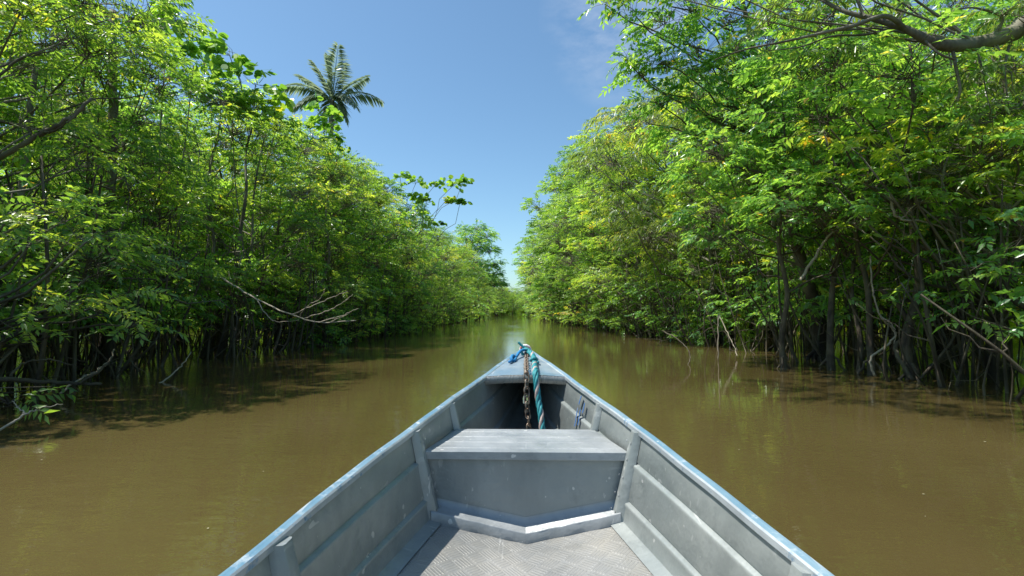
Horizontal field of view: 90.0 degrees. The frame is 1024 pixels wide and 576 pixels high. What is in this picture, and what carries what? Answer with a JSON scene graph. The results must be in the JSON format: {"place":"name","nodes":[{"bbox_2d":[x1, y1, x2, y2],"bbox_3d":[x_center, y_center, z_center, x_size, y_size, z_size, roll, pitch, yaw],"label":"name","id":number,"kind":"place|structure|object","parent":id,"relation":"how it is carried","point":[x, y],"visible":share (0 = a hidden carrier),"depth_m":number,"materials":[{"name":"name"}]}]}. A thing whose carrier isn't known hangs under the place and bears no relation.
{"place":"outdoors","nodes":[
{"label":"outdoors","id":0,"kind":"place"},
{"bbox_2d":[0,313,1023,575],"bbox_3d":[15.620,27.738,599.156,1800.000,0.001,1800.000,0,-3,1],"label":"river water","id":1,"kind":"structure","parent":0,"point":[204,467],"depth_m":3.56,"materials":[{"name":"liquid"}]},
{"bbox_2d":[0,401,62,430],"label":"fallen branch","id":2,"kind":"object","parent":1,"relation":"on","point":[14,421],"visible":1,"depth_m":3.85,"materials":[{"name":"grey wood"}]},
{"bbox_2d":[0,349,114,385],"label":"fallen branch","id":3,"kind":"object","parent":1,"relation":"on","point":[23,380],"visible":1,"depth_m":4.87,"materials":[{"name":"brown wood"}]},
{"bbox_2d":[0,5,125,233],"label":"forest tree","id":4,"kind":"object","parent":1,"relation":"on","point":[19,161],"visible":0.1,"depth_m":8.70,"materials":[{"name":"green plant"}]},
{"bbox_2d":[0,41,163,347],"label":"forest tree","id":5,"kind":"object","parent":1,"relation":"on","point":[87,110],"visible":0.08,"depth_m":11.39,"materials":[{"name":"green plant"}]},
{"bbox_2d":[0,0,191,424],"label":"feathery tree","id":6,"kind":"object","parent":1,"relation":"on","point":[57,303],"visible":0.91,"depth_m":4.87,"materials":[{"name":"green plant"}]},
{"bbox_2d":[0,43,62,75],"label":"bare branch","id":7,"kind":"object","parent":6,"relation":"attached to","point":[10,64],"visible":0.98,"depth_m":5.05,"materials":[{"name":"brown plant"}]},
{"bbox_2d":[0,91,91,103],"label":"bare branch","id":8,"kind":"object","parent":6,"relation":"attached to","point":[14,100],"visible":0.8,"depth_m":5.56,"materials":[{"name":"brown plant"}]},
{"bbox_2d":[0,97,92,159],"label":"bare branch","id":9,"kind":"object","parent":6,"relation":"attached to","point":[32,138],"visible":0.98,"depth_m":5.19,"materials":[{"name":"brown plant"}]},
{"bbox_2d":[103,9,117,370],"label":"straight stem","id":10,"kind":"object","parent":1,"relation":"on","point":[107,350],"visible":0.25,"depth_m":7.80,"materials":[{"name":"brown plant"}]},
{"bbox_2d":[0,0,224,316],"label":"broadleaf tree","id":11,"kind":"object","parent":1,"relation":"on","point":[72,8],"visible":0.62,"depth_m":6.64,"materials":[{"name":"green plant"}]},
{"bbox_2d":[0,11,235,347],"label":"forest tree","id":12,"kind":"object","parent":1,"relation":"on","point":[176,111],"visible":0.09,"depth_m":11.21,"materials":[{"name":"green plant"}]},
{"bbox_2d":[0,0,246,367],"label":"broadleaf tree","id":13,"kind":"object","parent":1,"relation":"on","point":[171,154],"visible":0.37,"depth_m":7.92,"materials":[{"name":"green plant"}]},
{"bbox_2d":[93,99,271,338],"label":"forest tree","id":14,"kind":"object","parent":1,"relation":"on","point":[213,124],"visible":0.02,"depth_m":16.58,"materials":[{"name":"green plant"}]},
{"bbox_2d":[67,67,354,344],"bbox_3d":[-7.715,-2.095,14.309,5.362,8.317,7.126,-1,-3,20],"label":"forest tree","id":15,"kind":"object","parent":1,"relation":"on","point":[226,185],"visible":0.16,"depth_m":13.11,"materials":[{"name":"green plant"}]},
{"bbox_2d":[133,0,295,355],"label":"umbrella leaf tree","id":16,"kind":"object","parent":1,"relation":"on","point":[218,45],"visible":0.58,"depth_m":10.35,"materials":[{"name":"green plant"}]},
{"bbox_2d":[93,69,347,354],"bbox_3d":[-5.973,-1.401,10.847,5.272,6.413,4.209,-1,-3,22],"label":"broadleaf tree","id":17,"kind":"object","parent":1,"relation":"on","point":[252,124],"visible":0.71,"depth_m":10.50,"materials":[{"name":"green plant"}]},
{"bbox_2d":[0,29,471,399],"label":"undergrowth","id":18,"kind":"object","parent":1,"relation":"on","point":[8,357],"visible":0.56,"depth_m":8.47,"materials":[{"name":"plant"}]},
{"bbox_2d":[0,68,37,367],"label":"leaning stem","id":19,"kind":"object","parent":18,"relation":"on","point":[30,106],"visible":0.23,"depth_m":6.41,"materials":[{"name":"brown plant"}]},
{"bbox_2d":[0,111,491,331],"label":"forest","id":20,"kind":"object","parent":1,"relation":"on","point":[1,174],"visible":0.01,"depth_m":24.52,"materials":[{"name":"green plant"}]},
{"bbox_2d":[161,108,378,345],"bbox_3d":[-6.245,-1.497,13.166,5.873,6.828,4.938,0,-3,5],"label":"broadleaf tree","id":21,"kind":"object","parent":1,"relation":"on","point":[347,203],"visible":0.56,"depth_m":12.96,"materials":[{"name":"green plant"}]},
{"bbox_2d":[199,155,358,332],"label":"forest tree","id":22,"kind":"object","parent":1,"relation":"on","point":[269,202],"visible":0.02,"depth_m":20.50,"materials":[{"name":"green plant"}]},
{"bbox_2d":[221,257,351,347],"bbox_3d":[-5.537,0.525,12.719,2.976,2.683,2.296,2,-3,-37],"label":"waterside bush","id":23,"kind":"object","parent":1,"relation":"on","point":[331,330],"visible":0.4,"depth_m":12.85,"materials":[{"name":"green plant"}]},
{"bbox_2d":[185,115,392,335],"bbox_3d":[-7.540,-1.912,17.817,5.323,8.258,7.075,-1,-3,19],"label":"forest tree","id":24,"kind":"object","parent":1,"relation":"on","point":[349,234],"visible":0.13,"depth_m":17.67,"materials":[{"name":"green plant"}]},
{"bbox_2d":[220,277,357,322],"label":"fallen branch","id":25,"kind":"object","parent":1,"relation":"on","point":[242,291],"visible":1,"depth_m":8.09,"materials":[{"name":"grey wood"}]},
{"bbox_2d":[207,130,420,337],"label":"broadleaf tree","id":26,"kind":"object","parent":1,"relation":"on","point":[381,180],"visible":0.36,"depth_m":15.43,"materials":[{"name":"green plant"}]},
{"bbox_2d":[279,92,350,345],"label":"umbrella leaf tree","id":27,"kind":"object","parent":1,"relation":"on","point":[330,110],"visible":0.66,"depth_m":13.45,"materials":[{"name":"green plant"}]},
{"bbox_2d":[259,164,387,285],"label":"forest tree","id":28,"kind":"object","parent":1,"relation":"on","point":[337,232],"visible":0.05,"depth_m":20.30,"materials":[{"name":"green plant"}]},
{"bbox_2d":[260,248,391,342],"bbox_3d":[-5.377,0.426,14.631,3.928,3.198,3.183,-1,-3,16],"label":"waterside bush","id":29,"kind":"object","parent":1,"relation":"on","point":[366,271],"visible":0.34,"depth_m":14.60,"materials":[{"name":"green plant"}]},
{"bbox_2d":[275,41,384,262],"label":"palm tree","id":30,"kind":"object","parent":1,"relation":"on","point":[339,97],"visible":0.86,"depth_m":22.51,"materials":[{"name":"green plant"}]},
{"bbox_2d":[289,155,431,328],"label":"broadleaf tree","id":31,"kind":"object","parent":1,"relation":"on","point":[381,202],"visible":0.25,"depth_m":18.81,"materials":[{"name":"green plant"}]},
{"bbox_2d":[324,257,396,337],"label":"waterside bush","id":32,"kind":"object","parent":1,"relation":"on","point":[385,289],"visible":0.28,"depth_m":16.50,"materials":[{"name":"green plant"}]},
{"bbox_2d":[340,263,434,334],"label":"waterside bush","id":33,"kind":"object","parent":1,"relation":"on","point":[411,326],"visible":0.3,"depth_m":19.20,"materials":[{"name":"green plant"}]},
{"bbox_2d":[353,180,451,331],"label":"broadleaf tree","id":34,"kind":"object","parent":1,"relation":"on","point":[391,214],"visible":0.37,"depth_m":22.20,"materials":[{"name":"green plant"}]},
{"bbox_2d":[378,263,435,331],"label":"waterside bush","id":35,"kind":"object","parent":1,"relation":"on","point":[412,312],"visible":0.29,"depth_m":21.77,"materials":[{"name":"green plant"}]},
{"bbox_2d":[365,201,462,311],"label":"broadleaf tree","id":36,"kind":"object","parent":1,"relation":"on","point":[445,258],"visible":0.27,"depth_m":26.52,"materials":[{"name":"green plant"}]},
{"bbox_2d":[394,273,446,328],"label":"waterside bush","id":37,"kind":"object","parent":1,"relation":"on","point":[437,303],"visible":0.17,"depth_m":25.25,"materials":[{"name":"green plant"}]},
{"bbox_2d":[387,171,474,331],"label":"umbrella leaf tree","id":38,"kind":"object","parent":1,"relation":"on","point":[421,198],"visible":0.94,"depth_m":19.80,"materials":[{"name":"green plant"}]},
{"bbox_2d":[391,215,470,312],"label":"broadleaf tree","id":39,"kind":"object","parent":1,"relation":"on","point":[459,265],"visible":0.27,"depth_m":30.73,"materials":[{"name":"green plant"}]},
{"bbox_2d":[412,277,463,325],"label":"waterside bush","id":40,"kind":"object","parent":1,"relation":"on","point":[456,311],"visible":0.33,"depth_m":30.01,"materials":[{"name":"green plant"}]},
{"bbox_2d":[409,226,479,308],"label":"broadleaf tree","id":41,"kind":"object","parent":1,"relation":"on","point":[461,250],"visible":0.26,"depth_m":35.90,"materials":[{"name":"green plant"}]},
{"bbox_2d":[427,235,478,315],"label":"broadleaf tree","id":42,"kind":"object","parent":1,"relation":"on","point":[467,281],"visible":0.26,"depth_m":43.18,"materials":[{"name":"green plant"}]},
{"bbox_2d":[436,276,472,323],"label":"waterside bush","id":43,"kind":"object","parent":1,"relation":"on","point":[463,302],"visible":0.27,"depth_m":33.70,"materials":[{"name":"green plant"}]},
{"bbox_2d":[432,240,491,317],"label":"broadleaf tree","id":44,"kind":"object","parent":1,"relation":"on","point":[476,256],"visible":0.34,"depth_m":51.81,"materials":[{"name":"green plant"}]},
{"bbox_2d":[443,280,481,320],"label":"waterside bush","id":45,"kind":"object","parent":1,"relation":"on","point":[467,300],"visible":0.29,"depth_m":39.63,"materials":[{"name":"green plant"}]},
{"bbox_2d":[442,281,489,320],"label":"waterside bush","id":46,"kind":"object","parent":1,"relation":"on","point":[481,304],"visible":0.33,"depth_m":47.93,"materials":[{"name":"green plant"}]},
{"bbox_2d":[432,222,508,316],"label":"broadleaf tree","id":47,"kind":"object","parent":1,"relation":"on","point":[482,241],"visible":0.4,"depth_m":59.99,"materials":[{"name":"green plant"}]},
{"bbox_2d":[454,218,509,318],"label":"round crown tree","id":48,"kind":"object","parent":1,"relation":"on","point":[503,283],"visible":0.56,"depth_m":60.08,"materials":[{"name":"green plant"}]},
{"bbox_2d":[481,291,540,313],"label":"forest","id":49,"kind":"object","parent":1,"relation":"on","point":[515,297],"visible":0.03,"depth_m":142.55,"materials":[{"name":"green plant"}]},
{"bbox_2d":[504,286,523,314],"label":"broadleaf tree","id":50,"kind":"object","parent":1,"relation":"on","point":[513,305],"visible":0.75,"depth_m":123.92,"materials":[{"name":"green plant"}]},
{"bbox_2d":[218,344,833,575],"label":"river boat","id":51,"kind":"object","parent":1,"relation":"on","point":[476,477],"visible":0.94,"depth_m":1.62,"materials":[{"name":"grey paint"}]},
{"bbox_2d":[508,342,545,428],"bbox_3d":[0.079,0.592,2.713,0.177,0.563,0.945,0,-3,-5],"label":"mooring rope","id":52,"kind":"object","parent":51,"relation":"hanging from","point":[533,359],"visible":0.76,"depth_m":2.54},
{"bbox_2d":[523,352,530,428],"bbox_3d":[0.082,0.617,2.799,0.067,0.484,0.810,0,-3,-2],"label":"anchor chain","id":53,"kind":"object","parent":51,"relation":"hanging from","point":[526,372],"visible":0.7,"depth_m":2.54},
{"bbox_2d":[511,233,557,318],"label":"broadleaf tree","id":54,"kind":"object","parent":1,"relation":"on","point":[518,248],"visible":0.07,"depth_m":56.67,"materials":[{"name":"green plant"}]},
{"bbox_2d":[510,219,570,309],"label":"broadleaf tree","id":55,"kind":"object","parent":1,"relation":"on","point":[523,290],"visible":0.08,"depth_m":47.16,"materials":[{"name":"green plant"}]},
{"bbox_2d":[517,183,587,302],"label":"broadleaf tree","id":56,"kind":"object","parent":1,"relation":"on","point":[526,267],"visible":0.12,"depth_m":41.05,"materials":[{"name":"green plant"}]},
{"bbox_2d":[543,267,585,325],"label":"waterside bush","id":57,"kind":"object","parent":1,"relation":"on","point":[548,290],"visible":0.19,"depth_m":30.64,"materials":[{"name":"green plant"}]},
{"bbox_2d":[515,127,624,325],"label":"overhanging tree","id":58,"kind":"object","parent":1,"relation":"on","point":[525,240],"visible":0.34,"depth_m":31.02,"materials":[{"name":"green plant"}]},
{"bbox_2d":[525,170,632,323],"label":"broadleaf tree","id":59,"kind":"object","parent":1,"relation":"on","point":[546,270],"visible":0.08,"depth_m":33.90,"materials":[{"name":"green plant"}]},
{"bbox_2d":[534,129,646,325],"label":"broadleaf tree","id":60,"kind":"object","parent":1,"relation":"on","point":[575,230],"visible":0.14,"depth_m":29.47,"materials":[{"name":"green plant"}]},
{"bbox_2d":[553,275,634,327],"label":"waterside bush","id":61,"kind":"object","parent":1,"relation":"on","point":[567,313],"visible":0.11,"depth_m":27.47,"materials":[{"name":"green plant"}]},
{"bbox_2d":[560,264,646,329],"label":"waterside bush","id":62,"kind":"object","parent":1,"relation":"on","point":[584,298],"visible":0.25,"depth_m":23.62,"materials":[{"name":"green plant"}]},
{"bbox_2d":[530,124,691,328],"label":"broadleaf tree","id":63,"kind":"object","parent":1,"relation":"on","point":[556,241],"visible":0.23,"depth_m":24.91,"materials":[{"name":"green plant"}]},
{"bbox_2d":[564,121,677,332],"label":"overhanging tree","id":64,"kind":"object","parent":1,"relation":"on","point":[570,246],"visible":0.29,"depth_m":20.48,"materials":[{"name":"green plant"}]},
{"bbox_2d":[572,194,669,312],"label":"forest tree","id":65,"kind":"object","parent":1,"relation":"on","point":[594,255],"visible":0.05,"depth_m":28.54,"materials":[{"name":"green plant"}]},
{"bbox_2d":[573,259,670,330],"bbox_3d":[4.617,0.606,20.751,4.255,3.465,3.448,0,-3,0],"label":"waterside bush","id":66,"kind":"object","parent":1,"relation":"on","point":[594,316],"visible":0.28,"depth_m":20.91,"materials":[{"name":"green plant"}]},
{"bbox_2d":[538,117,729,332],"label":"broadleaf tree","id":67,"kind":"object","parent":1,"relation":"on","point":[572,215],"visible":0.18,"depth_m":21.88,"materials":[{"name":"green plant"}]},
{"bbox_2d":[593,262,703,336],"bbox_3d":[4.830,0.610,18.218,4.021,3.164,3.021,0,-3,5],"label":"waterside bush","id":68,"kind":"object","parent":1,"relation":"on","point":[615,301],"visible":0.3,"depth_m":18.13,"materials":[{"name":"green plant"}]},
{"bbox_2d":[592,162,707,311],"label":"forest tree","id":69,"kind":"object","parent":1,"relation":"on","point":[629,215],"visible":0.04,"depth_m":24.86,"materials":[{"name":"green plant"}]},
{"bbox_2d":[623,262,722,338],"bbox_3d":[5.112,0.584,16.153,3.273,2.951,2.526,2,-3,-42],"label":"waterside bush","id":70,"kind":"object","parent":1,"relation":"on","point":[631,291],"visible":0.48,"depth_m":15.78,"materials":[{"name":"green plant"}]},
{"bbox_2d":[565,65,790,328],"bbox_3d":[6.012,-2.650,17.933,8.736,9.952,7.345,-2,-3,34],"label":"broadleaf tree","id":71,"kind":"object","parent":1,"relation":"on","point":[630,275],"visible":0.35,"depth_m":17.66,"materials":[{"name":"green plant"}]},
{"bbox_2d":[560,51,844,342],"bbox_3d":[5.640,-2.325,15.131,8.750,9.017,6.383,0,-3,-4],"label":"broadleaf tree","id":72,"kind":"object","parent":1,"relation":"on","point":[636,216],"visible":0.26,"depth_m":14.57,"materials":[{"name":"green plant"}]},
{"bbox_2d":[655,270,765,343],"bbox_3d":[5.450,0.698,14.009,3.015,2.373,2.266,-1,-3,19],"label":"waterside bush","id":73,"kind":"object","parent":1,"relation":"on","point":[704,301],"visible":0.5,"depth_m":13.96,"materials":[{"name":"green plant"}]},
{"bbox_2d":[641,79,787,336],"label":"forest tree","id":74,"kind":"object","parent":1,"relation":"on","point":[732,287],"visible":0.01,"depth_m":17.67,"materials":[{"name":"green plant"}]},
{"bbox_2d":[648,159,783,319],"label":"forest tree","id":75,"kind":"object","parent":1,"relation":"on","point":[729,287],"visible":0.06,"depth_m":19.68,"materials":[{"name":"green plant"}]},
{"bbox_2d":[577,0,858,360],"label":"overhanging tree","id":76,"kind":"object","parent":1,"relation":"on","point":[657,133],"visible":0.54,"depth_m":8.89,"materials":[{"name":"green plant"}]},
{"bbox_2d":[692,140,854,333],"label":"forest tree","id":77,"kind":"object","parent":1,"relation":"on","point":[769,330],"visible":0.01,"depth_m":19.71,"materials":[{"name":"green plant"}]},
{"bbox_2d":[547,8,1023,403],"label":"undergrowth","id":78,"kind":"object","parent":1,"relation":"on","point":[956,300],"visible":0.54,"depth_m":7.52,"materials":[{"name":"plant"}]},
{"bbox_2d":[659,2,913,369],"bbox_3d":[4.329,-1.248,8.053,3.871,5.781,3.361,0,-3,1],"label":"flooded tree","id":79,"kind":"object","parent":1,"relation":"in","point":[683,159],"visible":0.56,"depth_m":7.93,"materials":[{"name":"green plant"}]},
{"bbox_2d":[640,1,948,351],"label":"broadleaf tree","id":80,"kind":"object","parent":1,"relation":"on","point":[712,209],"visible":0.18,"depth_m":12.16,"materials":[{"name":"green plant"}]},
{"bbox_2d":[719,48,870,349],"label":"flooded tree","id":81,"kind":"object","parent":1,"relation":"in","point":[807,344],"visible":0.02,"depth_m":11.71,"materials":[{"name":"green plant"}]},
{"bbox_2d":[578,137,1023,337],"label":"forest","id":82,"kind":"object","parent":1,"relation":"on","point":[1011,323],"depth_m":24.22,"materials":[{"name":"green plant"}]},
{"bbox_2d":[603,0,1023,155],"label":"overhanging tree","id":83,"kind":"object","parent":1,"relation":"on","point":[997,37],"visible":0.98,"depth_m":5.34,"materials":[{"name":"green plant"}]},
{"bbox_2d":[685,0,1016,370],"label":"flooded tree","id":84,"kind":"object","parent":1,"relation":"in","point":[830,358],"visible":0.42,"depth_m":7.58,"materials":[{"name":"green plant"}]},
{"bbox_2d":[799,215,883,280],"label":"bare branch","id":85,"kind":"object","parent":84,"relation":"attached to","point":[814,258],"visible":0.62,"depth_m":7.19,"materials":[{"name":"brown wood"}]},
{"bbox_2d":[742,37,975,340],"bbox_3d":[10.489,-2.623,15.917,6.528,9.747,8.176,1,-3,-20],"label":"forest tree","id":86,"kind":"object","parent":1,"relation":"on","point":[874,325],"visible":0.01,"depth_m":15.57,"materials":[{"name":"green plant"}]},
{"bbox_2d":[749,0,970,371],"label":"flooded tree","id":87,"kind":"object","parent":1,"relation":"in","point":[852,295],"visible":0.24,"depth_m":7.54,"materials":[{"name":"green plant"}]},
{"bbox_2d":[717,0,1023,381],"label":"flooded tree","id":88,"kind":"object","parent":1,"relation":"in","point":[906,342],"visible":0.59,"depth_m":6.11,"materials":[{"name":"green plant"}]},
{"bbox_2d":[868,256,896,376],"bbox_3d":[4.881,0.370,6.718,0.377,1.598,0.143,0,-3,1],"label":"hanging liana","id":89,"kind":"object","parent":88,"relation":"hanging from","point":[882,348],"visible":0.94,"depth_m":6.75,"materials":[{"name":"brown wood"}]},
{"bbox_2d":[719,0,1023,374],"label":"flooded tree","id":90,"kind":"object","parent":1,"relation":"in","point":[870,351],"visible":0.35,"depth_m":7.22,"materials":[{"name":"green plant"}]},
{"bbox_2d":[715,166,849,256],"bbox_3d":[4.328,-1.248,8.197,2.031,1.544,0.165,0,-3,7],"label":"bare branch","id":91,"kind":"object","parent":90,"relation":"attached to","point":[830,237],"visible":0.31,"depth_m":8.18,"materials":[{"name":"brown plant"}]},
{"bbox_2d":[754,46,1023,360],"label":"broadleaf tree","id":92,"kind":"object","parent":1,"relation":"on","point":[933,327],"visible":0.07,"depth_m":9.18,"materials":[{"name":"green plant"}]},
{"bbox_2d":[763,52,1023,359],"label":"broadleaf tree","id":93,"kind":"object","parent":1,"relation":"on","point":[891,351],"visible":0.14,"depth_m":8.93,"materials":[{"name":"green plant"}]},
{"bbox_2d":[878,287,914,380],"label":"fallen branch","id":94,"kind":"object","parent":1,"relation":"on","point":[898,306],"visible":0.64,"depth_m":6.82,"materials":[{"name":"brown wood"}]},
{"bbox_2d":[781,0,1023,344],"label":"forest tree","id":95,"kind":"object","parent":1,"relation":"on","point":[969,10],"visible":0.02,"depth_m":11.76,"materials":[{"name":"green plant"}]},
{"bbox_2d":[791,50,1023,379],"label":"broadleaf tree","id":96,"kind":"object","parent":1,"relation":"on","point":[885,154],"visible":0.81,"depth_m":6.07,"materials":[{"name":"green plant"}]},
{"bbox_2d":[889,194,959,234],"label":"bare branch","id":97,"kind":"object","parent":96,"relation":"attached to","point":[894,211],"visible":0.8,"depth_m":6.11,"materials":[{"name":"brown wood"}]},
{"bbox_2d":[985,199,1023,309],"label":"leaning stem","id":98,"kind":"object","parent":96,"relation":"attached to","point":[1015,302],"visible":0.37,"depth_m":6.09,"materials":[{"name":"brown plant"}]},
{"bbox_2d":[840,45,1022,349],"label":"forest tree","id":99,"kind":"object","parent":1,"relation":"on","point":[947,329],"depth_m":10.20,"materials":[{"name":"green plant"}]},
{"bbox_2d":[852,24,1022,357],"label":"flooded tree","id":100,"kind":"object","parent":1,"relation":"in","point":[975,302],"visible":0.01,"depth_m":9.80,"materials":[{"name":"green plant"}]},
{"bbox_2d":[860,0,1023,274],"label":"broadleaf tree","id":101,"kind":"object","parent":1,"relation":"on","point":[995,89],"visible":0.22,"depth_m":6.62,"materials":[{"name":"green plant"}]},
{"bbox_2d":[868,0,1023,370],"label":"flooded tree","id":102,"kind":"object","parent":1,"relation":"in","point":[1010,344],"visible":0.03,"depth_m":7.81,"materials":[{"name":"green plant"}]},
{"bbox_2d":[906,298,1015,369],"bbox_3d":[6.403,0.618,6.956,1.947,0.971,0.352,0,-3,-5],"label":"fallen branch","id":103,"kind":"object","parent":1,"relation":"on","point":[954,349],"visible":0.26,"depth_m":6.92,"materials":[{"name":"brown wood"}]},
{"bbox_2d":[933,0,1023,252],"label":"forest tree","id":104,"kind":"object","parent":1,"relation":"on","point":[1022,116],"visible":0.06,"depth_m":7.32,"materials":[{"name":"green plant"}]},
{"bbox_2d":[1,0,1023,302],"label":"sky","id":105,"kind":"structure","parent":0,"point":[490,92],"materials":[{"name":"blue"}]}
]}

